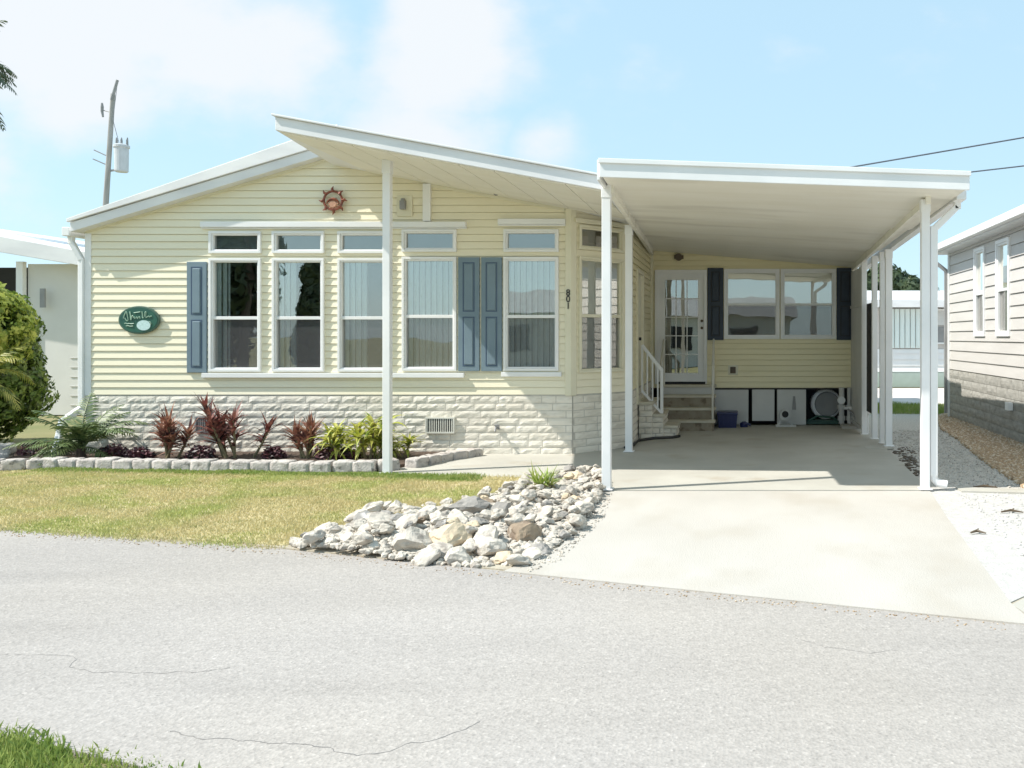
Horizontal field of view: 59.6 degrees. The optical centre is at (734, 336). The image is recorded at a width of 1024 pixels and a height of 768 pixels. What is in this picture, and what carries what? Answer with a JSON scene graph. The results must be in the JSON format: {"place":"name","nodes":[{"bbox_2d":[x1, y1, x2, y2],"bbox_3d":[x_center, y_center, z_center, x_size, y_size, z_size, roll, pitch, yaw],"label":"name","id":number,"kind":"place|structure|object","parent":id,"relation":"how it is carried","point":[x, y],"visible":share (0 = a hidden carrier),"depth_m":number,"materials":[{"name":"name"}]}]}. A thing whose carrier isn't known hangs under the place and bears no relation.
{"place":"outdoors","nodes":[
{"label":"outdoors","id":0,"kind":"place"},
{"bbox_2d":[0,467,521,545],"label":"lawn","id":1,"kind":"structure","parent":0,"point":[36,485],"depth_m":8.50,"materials":[{"name":"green plant"}]},
{"bbox_2d":[0,458,28,470],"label":"edging block","id":2,"kind":"structure","parent":1,"relation":"on","point":[14,464],"depth_m":10.41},
{"bbox_2d":[39,456,67,467],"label":"edging block","id":3,"kind":"structure","parent":1,"relation":"on","point":[48,462],"depth_m":10.51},
{"bbox_2d":[95,457,123,468],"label":"edging block","id":4,"kind":"structure","parent":1,"relation":"on","point":[104,463],"depth_m":10.44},
{"bbox_2d":[112,458,141,469],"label":"edging block","id":5,"kind":"structure","parent":1,"relation":"on","point":[125,463],"depth_m":10.41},
{"bbox_2d":[26,466,485,481],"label":"edge grass","id":6,"kind":"structure","parent":1,"relation":"on","point":[454,476],"depth_m":10.07,"materials":[{"name":"plant"}]},
{"bbox_2d":[269,459,296,471],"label":"edging block","id":7,"kind":"structure","parent":1,"relation":"on","point":[279,465],"depth_m":10.25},
{"bbox_2d":[394,514,417,529],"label":"rock","id":8,"kind":"object","parent":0,"point":[401,521],"visible":0.75,"depth_m":6.82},
{"bbox_2d":[405,456,429,467],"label":"edging block","id":9,"kind":"structure","parent":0,"point":[416,462],"depth_m":10.65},
{"bbox_2d":[444,546,471,564],"bbox_3d":[-2.010,1.606,6.195,0.204,0.141,0.181,18,20,0],"label":"rock","id":10,"kind":"object","parent":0,"point":[460,554],"visible":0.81,"depth_m":6.13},
{"bbox_2d":[447,509,468,523],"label":"rock","id":11,"kind":"object","parent":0,"point":[462,516],"visible":0.59,"depth_m":7.04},
{"bbox_2d":[0,387,943,767],"bbox_3d":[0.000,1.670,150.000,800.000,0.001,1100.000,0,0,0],"label":"ground","id":12,"kind":"structure","parent":0,"point":[36,429],"depth_m":15.02,"materials":[{"name":"plant"}]},
{"bbox_2d":[0,20,16,130],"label":"palm tree","id":13,"kind":"object","parent":12,"relation":"on","point":[3,77],"visible":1,"depth_m":20.78,"materials":[{"name":"green plant"}]},
{"bbox_2d":[0,282,39,365],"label":"golden shrub","id":14,"kind":"object","parent":12,"relation":"on","point":[7,298],"visible":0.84,"depth_m":12.36,"materials":[{"name":"green plant"}]},
{"bbox_2d":[0,290,60,442],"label":"round shrub","id":15,"kind":"object","parent":12,"relation":"on","point":[13,422],"visible":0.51,"depth_m":12.74,"materials":[{"name":"green plant"}]},
{"bbox_2d":[0,229,85,414],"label":"neighbour house","id":16,"kind":"structure","parent":12,"relation":"on","point":[50,291],"depth_m":18.00,"materials":[{"name":"white metal"}]},
{"bbox_2d":[0,719,201,767],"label":"verge","id":17,"kind":"structure","parent":12,"relation":"on","point":[33,757],"depth_m":3.33,"materials":[{"name":"green plant"}]},
{"bbox_2d":[93,80,129,205],"bbox_3d":[-22.034,-3.692,29.900,1.405,10.699,0.498,0,0,0],"label":"utility pole","id":18,"kind":"object","parent":12,"relation":"on","point":[121,157],"visible":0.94,"depth_m":29.92,"materials":[{"name":"wood"}]},
{"bbox_2d":[0,449,443,467],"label":"flower bed","id":19,"kind":"object","parent":12,"relation":"on","point":[250,455],"visible":0.12,"depth_m":11.48,"materials":[{"name":"soil"}]},
{"bbox_2d":[0,345,33,411],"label":"areca palm","id":20,"kind":"object","parent":19,"relation":"on","point":[6,354],"visible":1,"depth_m":11.71,"materials":[{"name":"green plant"}]},
{"bbox_2d":[16,440,51,455],"bbox_3d":[-9.529,1.503,11.585,0.413,0.234,0.431,0,0,41],"label":"shrub","id":21,"kind":"object","parent":19,"relation":"on","point":[21,453],"visible":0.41,"depth_m":11.50,"materials":[{"name":"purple plant"}]},
{"bbox_2d":[4,393,146,464],"bbox_3d":[-8.576,1.260,11.231,1.438,0.981,1.480,0,0,0],"label":"pygmy palm","id":22,"kind":"object","parent":19,"relation":"on","point":[83,434],"visible":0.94,"depth_m":11.10,"materials":[{"name":"green plant"}]},
{"bbox_2d":[97,443,128,457],"bbox_3d":[-8.203,1.506,11.221,0.446,0.216,0.357,0,0,0],"label":"shrub","id":23,"kind":"object","parent":19,"relation":"on","point":[116,451],"visible":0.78,"depth_m":11.20,"materials":[{"name":"purple plant"}]},
{"bbox_2d":[124,446,157,458],"bbox_3d":[-7.797,1.524,11.138,0.371,0.189,0.319,0,0,0],"label":"shrub","id":24,"kind":"object","parent":19,"relation":"on","point":[143,452],"visible":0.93,"depth_m":11.09,"materials":[{"name":"purple plant"}]},
{"bbox_2d":[147,402,199,458],"bbox_3d":[-7.434,1.217,11.307,0.803,0.783,0.754,0,0,42],"label":"cordyline","id":25,"kind":"object","parent":19,"relation":"on","point":[166,433],"visible":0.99,"depth_m":11.15,"materials":[{"name":"red plant"}]},
{"bbox_2d":[183,445,218,458],"bbox_3d":[-7.009,1.507,11.153,0.415,0.214,0.348,0,0,0],"label":"shrub","id":26,"kind":"object","parent":19,"relation":"on","point":[203,450],"visible":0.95,"depth_m":11.09,"materials":[{"name":"purple plant"}]},
{"bbox_2d":[188,391,287,458],"bbox_3d":[-6.617,1.161,11.252,1.225,0.896,0.790,0,0,10],"label":"cordyline","id":27,"kind":"object","parent":19,"relation":"on","point":[219,429],"visible":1,"depth_m":11.21,"materials":[{"name":"red plant"}]},
{"bbox_2d":[261,446,288,458],"bbox_3d":[-6.102,1.528,11.238,0.337,0.176,0.319,0,0,32],"label":"shrub","id":28,"kind":"object","parent":19,"relation":"on","point":[272,452],"visible":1,"depth_m":11.18,"materials":[{"name":"purple plant"}]},
{"bbox_2d":[274,411,326,457],"bbox_3d":[-5.696,1.271,11.253,0.737,0.672,0.707,0,0,0],"label":"cordyline","id":29,"kind":"object","parent":19,"relation":"on","point":[298,437],"visible":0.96,"depth_m":11.18,"materials":[{"name":"red plant"}]},
{"bbox_2d":[311,446,342,459],"bbox_3d":[-5.330,1.514,11.146,0.464,0.217,0.347,0,0,0],"label":"shrub","id":30,"kind":"object","parent":19,"relation":"on","point":[325,452],"visible":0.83,"depth_m":11.07,"materials":[{"name":"purple plant"}]},
{"bbox_2d":[305,412,407,459],"bbox_3d":[-4.919,1.350,11.288,1.390,0.757,1.094,0,0,0],"label":"yellow dracaena","id":31,"kind":"object","parent":19,"relation":"on","point":[334,433],"visible":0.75,"depth_m":11.10,"materials":[{"name":"green plant"}]},
{"bbox_2d":[364,423,423,457],"bbox_3d":[-4.562,1.368,11.203,0.956,0.566,0.696,0,0,31],"label":"yellow dracaena","id":32,"kind":"object","parent":19,"relation":"on","point":[408,441],"visible":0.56,"depth_m":11.21,"materials":[{"name":"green plant"}]},
{"bbox_2d":[244,531,562,570],"bbox_3d":[-2.127,1.665,8.286,2.419,0.042,4.020,0,0,18],"label":"sand edge","id":33,"kind":"object","parent":12,"relation":"on","point":[329,550],"visible":0.12,"depth_m":6.51,"materials":[{"name":"sand"}]},
{"bbox_2d":[289,471,605,567],"bbox_3d":[-2.404,1.590,8.188,2.214,0.163,4.267,0,0,0],"label":"rock rubble","id":34,"kind":"object","parent":33,"relation":"on","point":[551,541],"visible":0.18,"depth_m":6.67,"materials":[{"name":"stone"}]},
{"bbox_2d":[302,529,325,543],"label":"rock","id":35,"kind":"object","parent":34,"relation":"on","point":[312,536],"visible":1,"depth_m":6.49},
{"bbox_2d":[352,532,372,544],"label":"rock","id":36,"kind":"object","parent":34,"relation":"on","point":[361,538],"visible":0.98,"depth_m":6.37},
{"bbox_2d":[362,501,383,512],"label":"rock","id":37,"kind":"object","parent":34,"relation":"on","point":[377,506],"visible":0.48,"depth_m":7.65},
{"bbox_2d":[363,512,391,520],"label":"boulder","id":38,"kind":"object","parent":34,"relation":"on","point":[378,516],"visible":0.33,"depth_m":7.16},
{"bbox_2d":[392,526,432,550],"bbox_3d":[-2.428,1.528,6.431,0.291,0.199,0.304,0,0,20],"label":"boulder","id":39,"kind":"object","parent":34,"relation":"on","point":[410,538],"visible":0.8,"depth_m":6.35,"materials":[{"name":"stone"}]},
{"bbox_2d":[427,542,452,558],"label":"rock","id":40,"kind":"object","parent":34,"relation":"on","point":[444,547],"visible":0.41,"depth_m":6.32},
{"bbox_2d":[429,521,472,546],"bbox_3d":[-2.201,1.529,6.552,0.338,0.199,0.370,-4,5,-11],"label":"boulder","id":41,"kind":"object","parent":34,"relation":"on","point":[454,534],"visible":0.7,"depth_m":6.49,"materials":[{"name":"stone"}]},
{"bbox_2d":[449,495,489,513],"bbox_3d":[-2.400,1.534,7.702,0.378,0.184,0.271,13,-29,-31],"label":"boulder","id":42,"kind":"object","parent":34,"relation":"on","point":[473,504],"visible":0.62,"depth_m":7.62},
{"bbox_2d":[475,524,498,538],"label":"rock","id":43,"kind":"object","parent":34,"relation":"on","point":[490,530],"visible":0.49,"depth_m":6.53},
{"bbox_2d":[473,535,507,555],"bbox_3d":[-1.849,1.574,6.404,0.307,0.159,0.323,15,-3,-14],"label":"boulder","id":44,"kind":"object","parent":34,"relation":"on","point":[486,545],"visible":0.82,"depth_m":6.31,"materials":[{"name":"stone"}]},
{"bbox_2d":[506,554,530,565],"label":"boulder","id":45,"kind":"object","parent":34,"relation":"on","point":[516,559],"visible":0.93,"depth_m":6.06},
{"bbox_2d":[507,520,541,541],"bbox_3d":[-1.679,1.558,6.734,0.263,0.174,0.227,0,0,11],"label":"boulder","id":46,"kind":"object","parent":34,"relation":"on","point":[524,530],"visible":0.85,"depth_m":6.70,"materials":[{"name":"stone"}]},
{"bbox_2d":[521,547,541,559],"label":"rock","id":47,"kind":"object","parent":34,"relation":"on","point":[532,553],"visible":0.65,"depth_m":6.26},
{"bbox_2d":[522,462,569,487],"bbox_3d":[-1.946,1.387,8.659,0.486,0.320,0.458,0,0,0],"label":"aloe plant","id":48,"kind":"object","parent":34,"relation":"on","point":[541,480],"visible":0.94,"depth_m":8.63,"materials":[{"name":"green plant"}]},
{"bbox_2d":[575,501,593,513],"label":"rock","id":49,"kind":"object","parent":34,"relation":"on","point":[584,507],"visible":0.86,"depth_m":7.64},
{"bbox_2d":[51,113,857,472],"bbox_3d":[-3.505,-0.638,15.835,11.610,4.576,12.730,0,0,0],"label":"mobile home","id":50,"kind":"object","parent":12,"relation":"on","point":[445,297],"visible":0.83,"depth_m":11.89,"materials":[{"name":"plastic"}]},
{"bbox_2d":[118,306,159,333],"bbox_3d":[-8.309,-0.237,11.850,0.570,0.390,0.050,0,0,0],"label":"oval sign","id":51,"kind":"object","parent":50,"relation":"attached to","point":[139,319],"visible":1,"depth_m":11.84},
{"bbox_2d":[208,258,262,371],"bbox_3d":[-6.986,-0.313,11.925,0.728,1.591,0.134,0,0,0],"label":"window","id":52,"kind":"structure","parent":50,"relation":"in","point":[212,317],"depth_m":11.89,"materials":[{"name":"white glass"}]},
{"bbox_2d":[208,231,262,252],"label":"window","id":53,"kind":"structure","parent":50,"relation":"in","point":[227,241],"depth_m":11.91,"materials":[{"name":"white glass"}]},
{"bbox_2d":[271,258,324,371],"bbox_3d":[-6.104,-0.313,11.925,0.728,1.591,0.134,0,0,0],"label":"window","id":54,"kind":"structure","parent":50,"relation":"in","point":[277,264],"depth_m":11.91,"materials":[{"name":"white glass"}]},
{"bbox_2d":[271,231,324,252],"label":"window","id":55,"kind":"structure","parent":50,"relation":"in","point":[281,241],"depth_m":11.91,"materials":[{"name":"white glass"}]},
{"bbox_2d":[319,186,346,214],"bbox_3d":[-5.600,-1.901,11.840,0.403,0.402,0.051,0,0,0],"label":"sun ornament","id":56,"kind":"object","parent":50,"relation":"attached to","point":[333,203],"visible":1,"depth_m":11.83,"materials":[{"name":"orange metal"}]},
{"bbox_2d":[337,258,381,371],"bbox_3d":[-5.184,-0.313,11.925,0.735,1.591,0.134,0,0,0],"label":"window","id":57,"kind":"structure","parent":50,"relation":"in","point":[340,261],"depth_m":11.95,"materials":[{"name":"white glass"}]},
{"bbox_2d":[337,231,381,252],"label":"window","id":58,"kind":"structure","parent":50,"relation":"in","point":[347,241],"depth_m":11.93,"materials":[{"name":"white glass"}]},
{"bbox_2d":[401,257,456,370],"bbox_3d":[-4.274,-0.328,11.925,0.763,1.602,0.134,0,0,0],"label":"window","id":59,"kind":"structure","parent":50,"relation":"in","point":[407,316],"depth_m":11.95,"materials":[{"name":"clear glass"}]},
{"bbox_2d":[401,229,456,251],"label":"window","id":60,"kind":"structure","parent":50,"relation":"in","point":[412,240],"depth_m":11.92,"materials":[{"name":"white glass"}]},
{"bbox_2d":[503,257,558,370],"bbox_3d":[-2.849,-0.328,11.925,0.770,1.602,0.134,0,0,0],"label":"window","id":61,"kind":"structure","parent":50,"relation":"in","point":[534,316],"depth_m":11.95,"materials":[{"name":"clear glass"}]},
{"bbox_2d":[503,229,558,251],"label":"window","id":62,"kind":"structure","parent":50,"relation":"in","point":[514,240],"depth_m":11.94,"materials":[{"name":"white glass"}]},
{"bbox_2d":[577,256,623,372],"bbox_3d":[-1.946,-0.317,12.264,0.113,1.642,0.791,0,0,44],"label":"window","id":63,"kind":"structure","parent":50,"relation":"in","point":[590,268],"depth_m":12.26,"materials":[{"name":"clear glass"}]},
{"bbox_2d":[578,224,623,252],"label":"window","id":64,"kind":"structure","parent":50,"relation":"in","point":[620,232],"depth_m":12.19,"materials":[{"name":"beige glass"}]},
{"bbox_2d":[635,268,643,403],"bbox_3d":[-1.540,-0.010,13.790,0.100,2.140,0.860,0,0,0],"label":"door","id":65,"kind":"structure","parent":50,"relation":"in","point":[639,277],"depth_m":13.89,"materials":[{"name":"metal"}]},
{"bbox_2d":[655,270,706,383],"bbox_3d":[-0.997,-0.185,15.712,0.960,2.106,0.175,0,0,0],"label":"door","id":66,"kind":"structure","parent":50,"relation":"in","point":[700,377],"depth_m":15.69,"materials":[{"name":"white glass"}]},
{"bbox_2d":[724,269,779,338],"bbox_3d":[0.309,-0.610,15.714,1.025,1.293,0.112,0,0,0],"label":"window","id":67,"kind":"structure","parent":50,"relation":"in","point":[777,271],"depth_m":15.66,"materials":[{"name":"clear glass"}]},
{"bbox_2d":[780,269,835,338],"bbox_3d":[1.353,-0.610,15.714,1.025,1.293,0.112,0,0,0],"label":"window","id":68,"kind":"structure","parent":50,"relation":"in","point":[783,271],"depth_m":15.68,"materials":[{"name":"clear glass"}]},
{"bbox_2d":[809,390,838,418],"bbox_3d":[1.713,1.261,16.235,0.580,0.580,0.530,0,0,0],"label":"water tank","id":69,"kind":"object","parent":50,"relation":"in","point":[824,402],"visible":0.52,"depth_m":15.97,"materials":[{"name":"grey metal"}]},
{"bbox_2d":[867,263,939,290],"bbox_3d":[6.721,-0.839,38.374,5.317,4.985,3.000,0,0,0],"label":"distant tree","id":70,"kind":"object","parent":12,"relation":"on","point":[901,281],"visible":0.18,"depth_m":37.29,"materials":[{"name":"green plant"}]},
{"bbox_2d":[870,401,943,413],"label":"grass","id":71,"kind":"structure","parent":12,"relation":"on","point":[898,407],"depth_m":19.18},
{"bbox_2d":[851,413,1020,487],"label":"side gravel","id":72,"kind":"structure","parent":12,"relation":"on","point":[909,422],"depth_m":11.72,"materials":[{"name":"gravel"}]},
{"bbox_2d":[892,447,919,475],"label":"leaf litter","id":73,"kind":"object","parent":72,"relation":"on","point":[909,460],"visible":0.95,"depth_m":11.31,"materials":[{"name":"brown plant"}]},
{"bbox_2d":[938,413,1023,487],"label":"brown pebbles","id":74,"kind":"object","parent":72,"relation":"on","point":[1002,454],"visible":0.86,"depth_m":12.52,"materials":[{"name":"gravel"}]},
{"bbox_2d":[930,487,1023,602],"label":"shell gravel","id":75,"kind":"structure","parent":12,"relation":"on","point":[1000,560],"depth_m":7.19,"materials":[{"name":"gravel"}]},
{"bbox_2d":[938,204,1023,442],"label":"neighbour house","id":76,"kind":"structure","parent":12,"relation":"on","point":[984,329],"depth_m":14.62,"materials":[{"name":"plastic"}]},
{"bbox_2d":[973,246,986,335],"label":"window","id":77,"kind":"structure","parent":76,"relation":"in","point":[979,256],"depth_m":15.25,"materials":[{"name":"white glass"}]},
{"bbox_2d":[995,237,1010,335],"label":"window","id":78,"kind":"structure","parent":76,"relation":"in","point":[1002,247],"depth_m":13.94,"materials":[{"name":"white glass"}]},
{"bbox_2d":[380,446,633,476],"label":"walkway","id":79,"kind":"structure","parent":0,"point":[514,465],"depth_m":10.98,"materials":[{"name":"concrete"}]},
{"bbox_2d":[0,530,1023,767],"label":"road","id":80,"kind":"structure","parent":0,"point":[365,657],"depth_m":4.21,"materials":[{"name":"asphalt"}]},
{"bbox_2d":[0,525,288,548],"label":"ragged grass","id":81,"kind":"structure","parent":80,"relation":"on","point":[105,535],"depth_m":6.93,"materials":[{"name":"plant"}]},
{"bbox_2d":[413,546,440,566],"bbox_3d":[-2.233,1.599,6.189,0.190,0.108,0.208,-20,21,-8],"label":"rock","id":82,"kind":"object","parent":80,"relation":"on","point":[426,556],"visible":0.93,"depth_m":6.15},
{"bbox_2d":[6,641,899,755],"bbox_3d":[-1.446,1.647,3.939,4.681,0.001,1.192,0,0,-3],"label":"road crack","id":83,"kind":"object","parent":80,"relation":"on","point":[313,745],"visible":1,"depth_m":3.49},
{"bbox_2d":[0,527,1005,629],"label":"road grit","id":84,"kind":"object","parent":80,"relation":"on","point":[463,570],"visible":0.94,"depth_m":6.04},
{"bbox_2d":[0,0,1023,290],"label":"sky","id":85,"kind":"structure","parent":0,"point":[573,84],"materials":[{"name":"blue"}]},
{"bbox_2d":[13,472,1023,603],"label":"shoulder","id":86,"kind":"object","parent":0,"point":[307,551],"visible":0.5,"depth_m":6.80},
{"bbox_2d":[56,457,83,468],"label":"edging block","id":87,"kind":"structure","parent":86,"relation":"on","point":[70,462],"depth_m":10.50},
{"bbox_2d":[76,457,100,467],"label":"edging block","id":88,"kind":"structure","parent":86,"relation":"on","point":[86,462],"depth_m":10.47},
{"bbox_2d":[132,458,160,469],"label":"edging block","id":89,"kind":"structure","parent":86,"relation":"on","point":[145,463],"depth_m":10.39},
{"bbox_2d":[151,458,179,469],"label":"edging block","id":90,"kind":"structure","parent":86,"relation":"on","point":[164,463],"depth_m":10.36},
{"bbox_2d":[171,458,196,469],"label":"edging block","id":91,"kind":"structure","parent":86,"relation":"on","point":[183,463],"depth_m":10.35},
{"bbox_2d":[190,458,219,470],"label":"edging block","id":92,"kind":"structure","parent":86,"relation":"on","point":[201,464],"depth_m":10.31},
{"bbox_2d":[210,459,233,470],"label":"edging block","id":93,"kind":"structure","parent":86,"relation":"on","point":[220,465],"depth_m":10.30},
{"bbox_2d":[230,459,256,470],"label":"edging block","id":94,"kind":"structure","parent":86,"relation":"on","point":[244,464],"depth_m":10.28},
{"bbox_2d":[250,459,276,470],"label":"edging block","id":95,"kind":"structure","parent":86,"relation":"on","point":[260,464],"depth_m":10.26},
{"bbox_2d":[288,460,313,471],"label":"edging block","id":96,"kind":"structure","parent":86,"relation":"on","point":[300,465],"depth_m":10.21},
{"bbox_2d":[310,460,336,472],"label":"edging block","id":97,"kind":"structure","parent":86,"relation":"on","point":[321,465],"depth_m":10.21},
{"bbox_2d":[332,460,357,472],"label":"edging block","id":98,"kind":"structure","parent":86,"relation":"on","point":[343,466],"depth_m":10.23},
{"bbox_2d":[353,460,377,472],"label":"edging block","id":99,"kind":"structure","parent":86,"relation":"on","point":[365,465],"depth_m":10.24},
{"bbox_2d":[504,491,1023,624],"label":"driveway","id":100,"kind":"structure","parent":0,"point":[909,552],"depth_m":6.49,"materials":[{"name":"concrete"}]},
{"bbox_2d":[519,492,611,571],"bbox_3d":[-1.337,1.634,7.422,0.289,0.023,3.008,0,0,3],"label":"driveway grit","id":101,"kind":"object","parent":100,"relation":"on","point":[582,535],"visible":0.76,"depth_m":6.83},
{"bbox_2d":[612,425,929,490],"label":"carport floor","id":102,"kind":"structure","parent":0,"point":[796,458],"depth_m":10.95,"materials":[{"name":"concrete"}]},
{"bbox_2d":[638,344,680,438],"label":"side steps","id":103,"kind":"structure","parent":102,"relation":"on","point":[653,420],"depth_m":13.70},
{"bbox_2d":[660,339,716,430],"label":"entry steps","id":104,"kind":"structure","parent":102,"relation":"on","point":[691,407],"depth_m":15.17,"materials":[{"name":"metal"}]},
{"bbox_2d":[717,410,737,427],"bbox_3d":[-0.136,1.490,15.425,0.380,0.280,0.410,0,0,0],"label":"storage crate","id":105,"kind":"object","parent":102,"relation":"on","point":[727,418],"visible":1,"depth_m":15.23,"materials":[{"name":"blue plastic"}]},
{"bbox_2d":[597,158,970,490],"bbox_3d":[0.426,-0.081,12.200,4.016,3.422,7.400,0,0,0],"label":"carport","id":106,"kind":"object","parent":102,"relation":"on","point":[854,218],"visible":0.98,"depth_m":9.94,"materials":[{"name":"white metal"}]},
{"bbox_2d":[775,409,795,426],"bbox_3d":[0.927,1.476,15.498,0.370,0.308,0.165,0,0,0],"label":"hose reel","id":107,"kind":"object","parent":102,"relation":"on","point":[785,414],"visible":1,"depth_m":15.44,"materials":[{"name":"plastic"}]},
{"bbox_2d":[806,415,838,423],"bbox_3d":[1.609,1.534,15.930,0.662,0.172,0.340,0,0,0],"label":"hose coil","id":108,"kind":"object","parent":102,"relation":"on","point":[813,420],"visible":0.92,"depth_m":15.80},
{"bbox_2d":[837,387,858,428],"bbox_3d":[2.054,1.280,15.341,0.362,0.700,0.704,0,0,0],"label":"plumbing stack","id":109,"kind":"object","parent":102,"relation":"on","point":[841,407],"visible":0.93,"depth_m":15.57,"materials":[{"name":"plastic"}]},
{"bbox_2d":[867,291,943,386],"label":"white building","id":110,"kind":"structure","parent":0,"point":[905,338],"depth_m":27.98,"materials":[{"name":"metal"}]},
{"bbox_2d":[938,309,943,343],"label":"window","id":111,"kind":"structure","parent":110,"relation":"in","point":[940,311],"depth_m":27.97,"materials":[{"name":"glass"}]},
{"bbox_2d":[878,388,943,404],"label":"lane","id":112,"kind":"structure","parent":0,"point":[909,395],"depth_m":23.98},
{"bbox_2d":[850,137,1023,166],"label":"power line","id":113,"kind":"object","parent":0,"point":[937,152],"visible":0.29,"depth_m":23.98,"materials":[{"name":"metal"}]},
{"bbox_2d":[956,487,1023,493],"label":"side walkway","id":114,"kind":"structure","parent":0,"point":[990,490],"depth_m":9.03,"materials":[{"name":"concrete"}]},
{"bbox_2d":[957,493,1023,555],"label":"shell pieces","id":115,"kind":"object","parent":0,"point":[1010,521],"visible":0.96,"depth_m":7.91,"materials":[{"name":"gravel"}]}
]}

